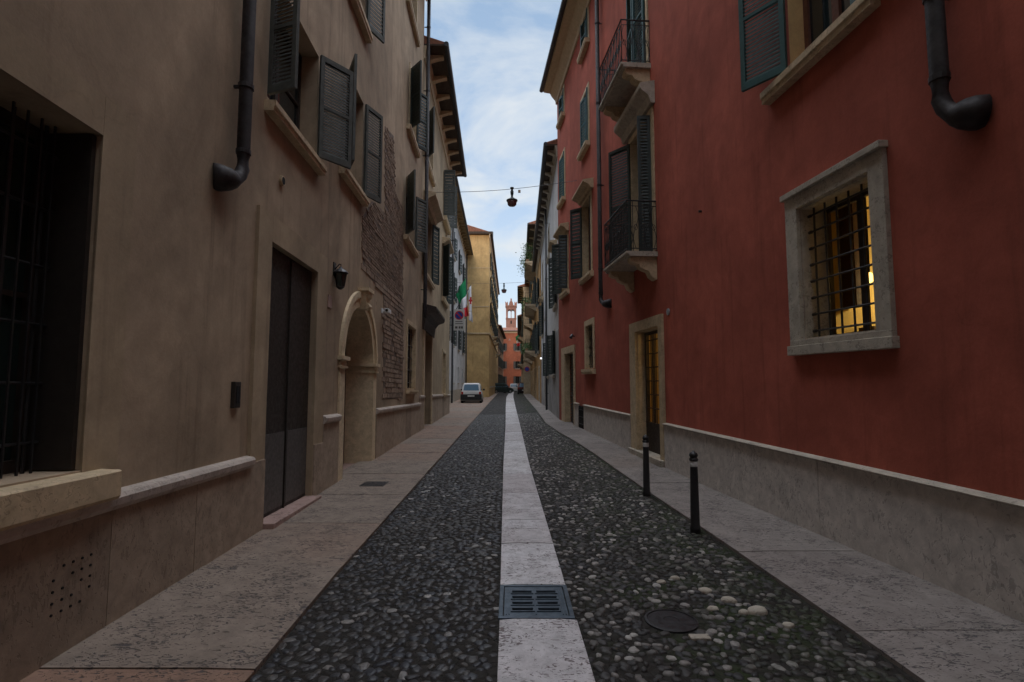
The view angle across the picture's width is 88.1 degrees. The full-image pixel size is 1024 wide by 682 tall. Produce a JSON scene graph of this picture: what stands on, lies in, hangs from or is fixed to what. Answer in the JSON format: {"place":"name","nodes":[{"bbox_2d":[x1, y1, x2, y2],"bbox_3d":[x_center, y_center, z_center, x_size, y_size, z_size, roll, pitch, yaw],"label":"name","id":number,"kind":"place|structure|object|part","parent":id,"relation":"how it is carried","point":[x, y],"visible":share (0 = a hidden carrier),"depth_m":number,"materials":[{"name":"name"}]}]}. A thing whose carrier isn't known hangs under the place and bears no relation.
{"place":"outdoors","nodes":[
{"label":"outdoors","id":0,"kind":"place"},
{"bbox_2d":[19,392,498,681],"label":"sidewalk","id":1,"kind":"structure","parent":0,"point":[237,613],"depth_m":3.73,"materials":[{"name":"grey stone"}]},
{"bbox_2d":[360,481,388,485],"bbox_3d":[-2.025,2.104,7.781,0.350,0.016,0.350,0,-5,0],"label":"pavement grate","id":2,"kind":"object","parent":1,"relation":"on","point":[374,483],"visible":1,"depth_m":7.78,"materials":[{"name":"black metal"}]},
{"bbox_2d":[460,383,484,402],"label":"parked car","id":3,"kind":"object","parent":1,"relation":"on","point":[471,392],"visible":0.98,"depth_m":40.36,"materials":[{"name":"silver metal"}]},
{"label":"rear window","id":4,"kind":"part","parent":3,"relation":"part of","materials":[{"name":"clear glass"}]},
{"bbox_2d":[424,0,561,326],"label":"sky","id":5,"kind":"structure","parent":0,"point":[499,49],"materials":[{"name":"blue"}]},
{"bbox_2d":[249,391,917,681],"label":"road","id":6,"kind":"structure","parent":0,"point":[496,405],"depth_m":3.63,"materials":[{"name":"grey stone"}]},
{"bbox_2d":[250,414,504,681],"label":"cobblestones","id":7,"kind":"structure","parent":6,"relation":"on","point":[465,676],"depth_m":3.90,"materials":[{"name":"grey stone"}]},
{"bbox_2d":[495,383,513,392],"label":"parked car","id":8,"kind":"object","parent":6,"relation":"on","point":[502,387],"visible":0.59,"depth_m":81.95,"materials":[{"name":"green paint"}]},
{"bbox_2d":[508,384,517,390],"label":"parked car","id":9,"kind":"object","parent":6,"relation":"on","point":[514,387],"visible":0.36,"depth_m":93.76,"materials":[{"name":"white paint"}]},
{"bbox_2d":[516,383,523,393],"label":"parked car","id":10,"kind":"object","parent":6,"relation":"on","point":[520,386],"visible":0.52,"depth_m":71.81,"materials":[{"name":"red paint"}]},
{"bbox_2d":[500,391,564,584],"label":"paving strip","id":11,"kind":"object","parent":6,"relation":"on","point":[528,555],"visible":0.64,"depth_m":5.58,"materials":[{"name":"grey stone"}]},
{"bbox_2d":[498,585,574,620],"bbox_3d":[0.157,1.816,3.646,0.490,0.065,0.560,0,-5,0],"label":"drain grate","id":12,"kind":"object","parent":6,"relation":"on","point":[533,602],"visible":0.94,"depth_m":3.61,"materials":[{"name":"grey metal"}]},
{"bbox_2d":[497,619,594,681],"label":"paving strip","id":13,"kind":"object","parent":6,"relation":"on","point":[541,650],"visible":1,"depth_m":2.93,"materials":[{"name":"grey stone"}]},
{"bbox_2d":[642,434,650,496],"bbox_3d":[1.800,1.677,7.098,0.104,0.837,0.104,0,-5,0],"label":"bollard","id":14,"kind":"object","parent":6,"relation":"on","point":[646,477],"visible":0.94,"depth_m":7.07,"materials":[{"name":"black metal"}]},
{"bbox_2d":[656,579,665,583],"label":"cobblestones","id":15,"kind":"structure","parent":6,"relation":"on","point":[660,581],"depth_m":3.99,"materials":[{"name":"grey stone"}]},
{"bbox_2d":[644,609,698,633],"bbox_3d":[1.010,1.782,3.358,0.330,0.028,0.330,0,-5,0],"label":"manhole cover","id":16,"kind":"object","parent":6,"relation":"on","point":[674,621],"visible":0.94,"depth_m":3.34,"materials":[{"name":"black metal"}]},
{"bbox_2d":[670,575,679,579],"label":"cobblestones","id":17,"kind":"structure","parent":6,"relation":"on","point":[674,577],"depth_m":4.07,"materials":[{"name":"grey stone"}]},
{"bbox_2d":[689,450,700,533],"bbox_3d":[1.860,1.540,5.394,0.104,0.837,0.104,0,-5,0],"label":"bollard","id":18,"kind":"object","parent":6,"relation":"on","point":[695,527],"visible":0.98,"depth_m":5.36,"materials":[{"name":"black metal"}]},
{"bbox_2d":[688,634,710,640],"bbox_3d":[1.110,1.756,3.129,0.120,0.023,0.060,0,-5,0],"label":"stone chip","id":19,"kind":"object","parent":6,"relation":"on","point":[696,637],"visible":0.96,"depth_m":3.11,"materials":[{"name":"beige stone"}]},
{"bbox_2d":[698,587,711,593],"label":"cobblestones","id":20,"kind":"structure","parent":6,"relation":"on","point":[705,590],"depth_m":3.82,"materials":[{"name":"grey stone"}]},
{"bbox_2d":[707,606,718,611],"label":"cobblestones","id":21,"kind":"structure","parent":6,"relation":"on","point":[711,608],"depth_m":3.51,"materials":[{"name":"grey stone"}]},
{"bbox_2d":[721,596,736,603],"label":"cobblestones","id":22,"kind":"structure","parent":6,"relation":"on","point":[727,599],"depth_m":3.65,"materials":[{"name":"grey stone"}]},
{"bbox_2d":[738,609,748,614],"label":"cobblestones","id":23,"kind":"structure","parent":6,"relation":"on","point":[742,611],"depth_m":3.45,"materials":[{"name":"grey stone"}]},
{"bbox_2d":[747,605,767,615],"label":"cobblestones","id":24,"kind":"structure","parent":6,"relation":"on","point":[758,610],"depth_m":3.46,"materials":[{"name":"grey stone"}]},
{"bbox_2d":[782,622,794,628],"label":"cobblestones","id":25,"kind":"structure","parent":6,"relation":"on","point":[789,625],"depth_m":3.27,"materials":[{"name":"grey stone"}]},
{"bbox_2d":[523,393,1023,681],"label":"sidewalk","id":26,"kind":"structure","parent":0,"point":[918,629],"depth_m":3.78,"materials":[{"name":"grey stone"}]},
{"label":"ground","id":27,"kind":"structure","parent":0,"visible":0},
{"bbox_2d":[0,0,430,681],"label":"beige house","id":28,"kind":"structure","parent":27,"relation":"on","point":[198,198],"depth_m":4.12,"materials":[{"name":"paint"}]},
{"bbox_2d":[0,16,137,531],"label":"window","id":29,"kind":"structure","parent":28,"relation":"in","point":[47,180],"depth_m":3.10,"materials":[{"name":"brown stone"}]},
{"bbox_2d":[264,0,353,175],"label":"window","id":30,"kind":"structure","parent":28,"relation":"in","point":[285,59],"depth_m":6.74,"materials":[{"name":"grey wood"}]},
{"bbox_2d":[328,294,331,308],"bbox_3d":[-2.639,-0.572,7.651,0.022,0.183,0.160,0,-5,-2],"label":"number tile","id":31,"kind":"object","parent":28,"relation":"attached to","point":[329,301],"visible":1,"depth_m":7.64,"materials":[{"name":"grey stone"}]},
{"bbox_2d":[333,262,347,289],"bbox_3d":[-2.545,-0.964,7.856,0.224,0.401,0.224,0,-5,0],"label":"wall lantern","id":32,"kind":"object","parent":28,"relation":"attached to","point":[340,273],"depth_m":7.81,"materials":[{"name":"black metal"}]},
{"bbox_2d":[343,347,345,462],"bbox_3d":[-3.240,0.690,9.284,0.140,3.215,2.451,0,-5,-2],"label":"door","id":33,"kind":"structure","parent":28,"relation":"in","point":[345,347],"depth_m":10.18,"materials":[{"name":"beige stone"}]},
{"bbox_2d":[339,54,382,206],"bbox_3d":[-2.674,-3.414,9.002,0.585,1.879,1.893,0,-5,0],"label":"window","id":34,"kind":"structure","parent":28,"relation":"in","point":[363,195],"depth_m":9.54,"materials":[{"name":"grey wood"}]},
{"bbox_2d":[350,0,385,43],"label":"window","id":35,"kind":"structure","parent":28,"relation":"in","point":[367,28],"depth_m":9.72,"materials":[{"name":"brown wood"}]},
{"bbox_2d":[381,308,390,313],"bbox_3d":[-2.643,-0.633,11.051,0.196,0.122,0.282,0,-5,0],"label":"security camera","id":36,"kind":"object","parent":28,"relation":"attached to","point":[387,310],"visible":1,"depth_m":11.00,"materials":[{"name":"white paint"}]},
{"bbox_2d":[405,318,418,393],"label":"window","id":37,"kind":"structure","parent":28,"relation":"in","point":[411,329],"depth_m":15.50,"materials":[{"name":"beige stone"}]},
{"bbox_2d":[406,0,420,46],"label":"window","id":38,"kind":"structure","parent":28,"relation":"in","point":[412,5],"depth_m":15.21,"materials":[{"name":"beige stone"}]},
{"bbox_2d":[403,169,426,257],"bbox_3d":[-2.812,-3.437,14.775,0.575,1.827,2.367,0,-5,-2],"label":"window","id":39,"kind":"structure","parent":28,"relation":"in","point":[411,178],"depth_m":15.23,"materials":[{"name":"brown wood"}]},
{"bbox_2d":[406,60,427,157],"bbox_3d":[-2.804,-6.593,15.109,0.630,2.074,1.863,0,-5,-4],"label":"window","id":40,"kind":"structure","parent":28,"relation":"in","point":[415,72],"depth_m":14.55,"materials":[{"name":"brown wood"}]},
{"bbox_2d":[419,35,466,430],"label":"beige house","id":41,"kind":"structure","parent":27,"relation":"on","point":[447,165],"depth_m":20.77,"materials":[{"name":"paint"}]},
{"bbox_2d":[429,106,435,186],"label":"window","id":42,"kind":"structure","parent":41,"relation":"in","point":[432,112],"depth_m":17.82,"materials":[{"name":"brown wood"}]},
{"bbox_2d":[422,304,444,423],"bbox_3d":[-2.743,1.341,18.508,0.470,4.943,2.901,0,-5,-2],"label":"door","id":43,"kind":"structure","parent":41,"relation":"in","point":[434,318],"depth_m":18.19,"materials":[{"name":"brown wood"}]},
{"bbox_2d":[423,190,443,289],"bbox_3d":[-2.836,-3.432,18.646,0.570,2.871,2.715,0,-5,-2],"label":"window","id":44,"kind":"structure","parent":41,"relation":"in","point":[435,214],"depth_m":19.50,"materials":[{"name":"grey wood"}]},
{"bbox_2d":[442,349,447,396],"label":"window","id":45,"kind":"structure","parent":41,"relation":"in","point":[443,351],"depth_m":24.81,"materials":[{"name":"beige stone"}]},
{"bbox_2d":[441,237,453,308],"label":"window","id":46,"kind":"structure","parent":41,"relation":"in","point":[448,269],"depth_m":23.47,"materials":[{"name":"brown wood"}]},
{"bbox_2d":[443,170,456,234],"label":"window","id":47,"kind":"structure","parent":41,"relation":"in","point":[450,208],"depth_m":23.83,"materials":[{"name":"grey wood"}]},
{"bbox_2d":[454,309,463,329],"bbox_3d":[-3.010,-1.123,27.622,1.021,1.120,0.376,4,-6,-38],"label":"traffic sign","id":48,"kind":"object","parent":41,"relation":"attached to","point":[458,319],"visible":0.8,"depth_m":27.78,"materials":[{"name":"white metal"}]},
{"bbox_2d":[449,177,472,402],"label":"white house","id":49,"kind":"structure","parent":27,"relation":"on","point":[463,250],"depth_m":47.24,"materials":[{"name":"paint"}]},
{"bbox_2d":[449,311,450,340],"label":"window","id":50,"kind":"structure","parent":49,"relation":"in","point":[450,311],"depth_m":38.54,"materials":[{"name":"grey wood"}]},
{"bbox_2d":[453,330,456,347],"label":"window","id":51,"kind":"structure","parent":49,"relation":"in","point":[454,334],"depth_m":43.58,"materials":[{"name":"grey wood"}]},
{"bbox_2d":[454,273,456,303],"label":"window","id":52,"kind":"structure","parent":49,"relation":"in","point":[455,284],"depth_m":43.91,"materials":[{"name":"grey wood"}]},
{"bbox_2d":[454,232,457,261],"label":"window","id":53,"kind":"structure","parent":49,"relation":"in","point":[455,251],"depth_m":44.07,"materials":[{"name":"grey wood"}]},
{"bbox_2d":[458,330,461,351],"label":"window","id":54,"kind":"structure","parent":49,"relation":"in","point":[459,331],"depth_m":48.27,"materials":[{"name":"grey wood"}]},
{"bbox_2d":[458,250,461,274],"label":"window","id":55,"kind":"structure","parent":49,"relation":"in","point":[460,256],"depth_m":49.55,"materials":[{"name":"grey wood"}]},
{"bbox_2d":[454,277,468,316],"bbox_3d":[-3.611,-2.655,33.319,1.808,2.768,0.417,0,-5,0],"label":"flag","id":56,"kind":"object","parent":49,"relation":"attached to","point":[461,295],"visible":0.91,"depth_m":33.33,"materials":[{"name":"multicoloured fabric"}]},
{"bbox_2d":[450,285,472,321],"bbox_3d":[-3.486,-2.010,33.542,2.058,3.218,0.467,0,-5,0],"label":"flag","id":57,"kind":"object","parent":49,"relation":"attached to","point":[470,305],"visible":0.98,"depth_m":33.56,"materials":[{"name":"fabric"}]},
{"bbox_2d":[462,330,464,354],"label":"window","id":58,"kind":"structure","parent":49,"relation":"in","point":[463,350],"depth_m":53.08,"materials":[{"name":"grey wood"}]},
{"bbox_2d":[463,264,465,280],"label":"window","id":59,"kind":"structure","parent":49,"relation":"in","point":[464,269],"depth_m":55.12,"materials":[{"name":"grey wood"}]},
{"bbox_2d":[465,225,500,396],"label":"ochre house","id":60,"kind":"structure","parent":27,"relation":"on","point":[483,343],"depth_m":58.74,"materials":[{"name":"paint"}]},
{"bbox_2d":[490,303,491,325],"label":"window","id":61,"kind":"structure","parent":60,"relation":"in","point":[490,303],"depth_m":60.98,"materials":[{"name":"grey wood"}]},
{"bbox_2d":[490,277,491,296],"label":"window","id":62,"kind":"structure","parent":60,"relation":"in","point":[490,277],"depth_m":61.21,"materials":[{"name":"grey wood"}]},
{"bbox_2d":[490,252,491,270],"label":"window","id":63,"kind":"structure","parent":60,"relation":"in","point":[491,252],"depth_m":61.38,"materials":[{"name":"grey wood"}]},
{"bbox_2d":[498,324,505,382],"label":"brown house","id":64,"kind":"structure","parent":27,"relation":"on","point":[501,333],"depth_m":110.27,"materials":[{"name":"paint"}]},
{"bbox_2d":[505,298,516,327],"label":"brick tower","id":65,"kind":"structure","parent":27,"relation":"on","point":[511,322],"depth_m":201.49,"materials":[{"name":"brick"}]},
{"bbox_2d":[502,327,520,386],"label":"orange house","id":66,"kind":"structure","parent":27,"relation":"on","point":[511,368],"depth_m":130.09,"materials":[{"name":"paint"}]},
{"bbox_2d":[503,376,506,383],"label":"window","id":67,"kind":"structure","parent":66,"relation":"in","point":[504,377],"depth_m":129.63,"materials":[{"name":"wood"}]},
{"bbox_2d":[513,361,519,368],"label":"window","id":68,"kind":"structure","parent":66,"relation":"in","point":[515,363],"depth_m":130.04,"materials":[{"name":"grey wood"}]},
{"bbox_2d":[513,343,519,350],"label":"window","id":69,"kind":"structure","parent":66,"relation":"in","point":[517,348],"depth_m":130.36,"materials":[{"name":"grey wood"}]},
{"bbox_2d":[513,376,520,383],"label":"window","id":70,"kind":"structure","parent":66,"relation":"in","point":[516,379],"depth_m":129.76,"materials":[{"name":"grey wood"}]},
{"bbox_2d":[517,314,522,382],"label":"brown house","id":71,"kind":"structure","parent":27,"relation":"on","point":[519,324],"depth_m":102.13,"materials":[{"name":"paint"}]},
{"bbox_2d":[517,284,530,393],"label":"cream house","id":72,"kind":"structure","parent":27,"relation":"on","point":[522,289],"depth_m":71.83,"materials":[{"name":"paint"}]},
{"bbox_2d":[524,220,536,398],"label":"yellow house","id":73,"kind":"structure","parent":27,"relation":"on","point":[530,277],"depth_m":49.52,"materials":[{"name":"paint"}]},
{"bbox_2d":[517,258,525,276],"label":"balcony plant","id":74,"kind":"object","parent":73,"relation":"on","point":[521,268],"visible":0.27,"depth_m":51.06,"materials":[{"name":"green plant"}]},
{"bbox_2d":[515,243,533,270],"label":"balcony plant","id":75,"kind":"object","parent":73,"relation":"on","point":[529,254],"visible":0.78,"depth_m":47.35,"materials":[{"name":"green plant"}]},
{"bbox_2d":[520,342,531,353],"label":"balcony plant","id":76,"kind":"object","parent":73,"relation":"on","point":[528,347],"visible":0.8,"depth_m":47.06,"materials":[{"name":"green plant"}]},
{"bbox_2d":[521,297,531,312],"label":"balcony plant","id":77,"kind":"object","parent":73,"relation":"on","point":[528,298],"visible":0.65,"depth_m":47.09,"materials":[{"name":"green plant"}]},
{"bbox_2d":[533,322,535,349],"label":"window","id":78,"kind":"structure","parent":73,"relation":"in","point":[534,326],"depth_m":47.49,"materials":[{"name":"green wood"}]},
{"bbox_2d":[533,276,535,302],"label":"window","id":79,"kind":"structure","parent":73,"relation":"in","point":[534,283],"depth_m":46.22,"materials":[{"name":"green wood"}]},
{"bbox_2d":[532,249,541,402],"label":"yellow house","id":80,"kind":"structure","parent":27,"relation":"on","point":[536,265],"depth_m":38.77,"materials":[{"name":"paint"}]},
{"bbox_2d":[535,328,537,355],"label":"window","id":81,"kind":"structure","parent":80,"relation":"in","point":[536,353],"depth_m":43.04,"materials":[{"name":"green wood"}]},
{"bbox_2d":[536,278,538,308],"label":"window","id":82,"kind":"structure","parent":80,"relation":"in","point":[537,284],"depth_m":38.85,"materials":[{"name":"green wood"}]},
{"bbox_2d":[536,321,539,353],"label":"window","id":83,"kind":"structure","parent":80,"relation":"in","point":[537,330],"depth_m":38.52,"materials":[{"name":"green wood"}]},
{"bbox_2d":[539,366,539,401],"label":"window","id":84,"kind":"structure","parent":80,"relation":"in","point":[539,366],"depth_m":38.17,"materials":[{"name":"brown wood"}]},
{"bbox_2d":[533,139,572,418],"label":"white house","id":85,"kind":"structure","parent":27,"relation":"on","point":[546,225],"depth_m":24.91,"materials":[{"name":"paint"}]},
{"bbox_2d":[538,296,543,337],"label":"window","id":86,"kind":"structure","parent":85,"relation":"in","point":[541,299],"depth_m":33.16,"materials":[{"name":"green wood"}]},
{"bbox_2d":[541,262,543,295],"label":"window","id":87,"kind":"structure","parent":85,"relation":"in","point":[542,291],"depth_m":34.56,"materials":[{"name":"grey wood"}]},
{"bbox_2d":[543,340,548,378],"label":"window","id":88,"kind":"structure","parent":85,"relation":"in","point":[547,376],"depth_m":28.59,"materials":[{"name":"grey wood"}]},
{"bbox_2d":[546,223,549,263],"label":"window","id":89,"kind":"structure","parent":85,"relation":"in","point":[548,256],"depth_m":26.65,"materials":[{"name":"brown wood"}]},
{"bbox_2d":[547,329,555,377],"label":"window","id":90,"kind":"structure","parent":85,"relation":"in","point":[551,369],"depth_m":23.82,"materials":[{"name":"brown wood"}]},
{"bbox_2d":[548,239,557,311],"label":"window","id":91,"kind":"structure","parent":85,"relation":"in","point":[553,305],"depth_m":22.57,"materials":[{"name":"brown wood"}]},
{"bbox_2d":[539,0,1023,622],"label":"red house","id":92,"kind":"structure","parent":27,"relation":"on","point":[803,220],"depth_m":5.44,"materials":[{"name":"paint"}]},
{"bbox_2d":[468,180,576,191],"bbox_3d":[-0.417,-5.074,17.565,5.126,0.144,0.016,-1,-5,11],"label":"cable","id":93,"kind":"object","parent":92,"relation":"attached to","point":[518,188],"visible":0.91,"depth_m":17.44,"materials":[{"name":"black metal"}]},
{"bbox_2d":[506,187,517,206],"bbox_3d":[0.000,-4.697,17.233,0.370,0.645,0.370,0,-5,0],"label":"street lamp","id":94,"kind":"object","parent":93,"relation":"hanging from","point":[511,201],"visible":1,"depth_m":17.14,"materials":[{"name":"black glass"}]},
{"bbox_2d":[556,84,564,129],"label":"window","id":95,"kind":"structure","parent":92,"relation":"in","point":[561,100],"depth_m":19.67,"materials":[{"name":"beige stone"}]},
{"bbox_2d":[552,222,569,299],"bbox_3d":[1.854,-2.832,19.085,0.571,2.523,1.613,0,-5,-6],"label":"window","id":96,"kind":"structure","parent":92,"relation":"in","point":[561,234],"depth_m":18.53,"materials":[{"name":"brown wood"}]},
{"bbox_2d":[556,147,565,209],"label":"window","id":97,"kind":"structure","parent":92,"relation":"in","point":[562,174],"depth_m":19.68,"materials":[{"name":"green wood"}]},
{"bbox_2d":[561,344,575,422],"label":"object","id":98,"kind":"structure","parent":92,"relation":"in","point":[565,352],"depth_m":18.79,"materials":[{"name":"stone"}]},
{"bbox_2d":[570,178,593,284],"bbox_3d":[2.165,-3.139,15.558,0.554,2.782,1.725,0,-5,-6],"label":"window","id":99,"kind":"structure","parent":92,"relation":"in","point":[582,196],"depth_m":16.09,"materials":[{"name":"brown wood"}]},
{"bbox_2d":[577,81,589,160],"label":"window","id":100,"kind":"structure","parent":92,"relation":"in","point":[585,100],"depth_m":15.89,"materials":[{"name":"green wood"}]},
{"bbox_2d":[577,6,589,64],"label":"window","id":101,"kind":"structure","parent":92,"relation":"in","point":[584,31],"depth_m":15.91,"materials":[{"name":"beige stone"}]},
{"bbox_2d":[581,317,595,373],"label":"window","id":102,"kind":"structure","parent":92,"relation":"in","point":[589,331],"depth_m":15.48,"materials":[{"name":"beige stone"}]},
{"bbox_2d":[608,80,656,262],"bbox_3d":[2.593,-3.242,10.821,0.635,3.244,1.959,1,-5,-8],"label":"window","id":103,"kind":"structure","parent":92,"relation":"in","point":[637,118],"depth_m":10.82,"materials":[{"name":"beige stone"}]},
{"bbox_2d":[626,0,648,62],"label":"window","id":104,"kind":"structure","parent":92,"relation":"in","point":[635,9],"depth_m":10.92,"materials":[{"name":"green wood"}]},
{"bbox_2d":[628,314,665,466],"bbox_3d":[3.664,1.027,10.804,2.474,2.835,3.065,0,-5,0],"label":"doorway","id":105,"kind":"structure","parent":92,"relation":"in","point":[647,362],"depth_m":10.71,"materials":[{"name":"stone"}]},
{"bbox_2d":[738,0,880,104],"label":"window","id":106,"kind":"structure","parent":92,"relation":"in","point":[826,22],"depth_m":5.77,"materials":[{"name":"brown wood"}]},
{"bbox_2d":[780,140,899,355],"bbox_3d":[3.186,-0.758,5.047,0.395,1.751,1.405,0,-5,-5],"label":"barred window","id":107,"kind":"structure","parent":92,"relation":"in","point":[844,271],"depth_m":5.14,"materials":[{"name":"grey stone"}]}
]}

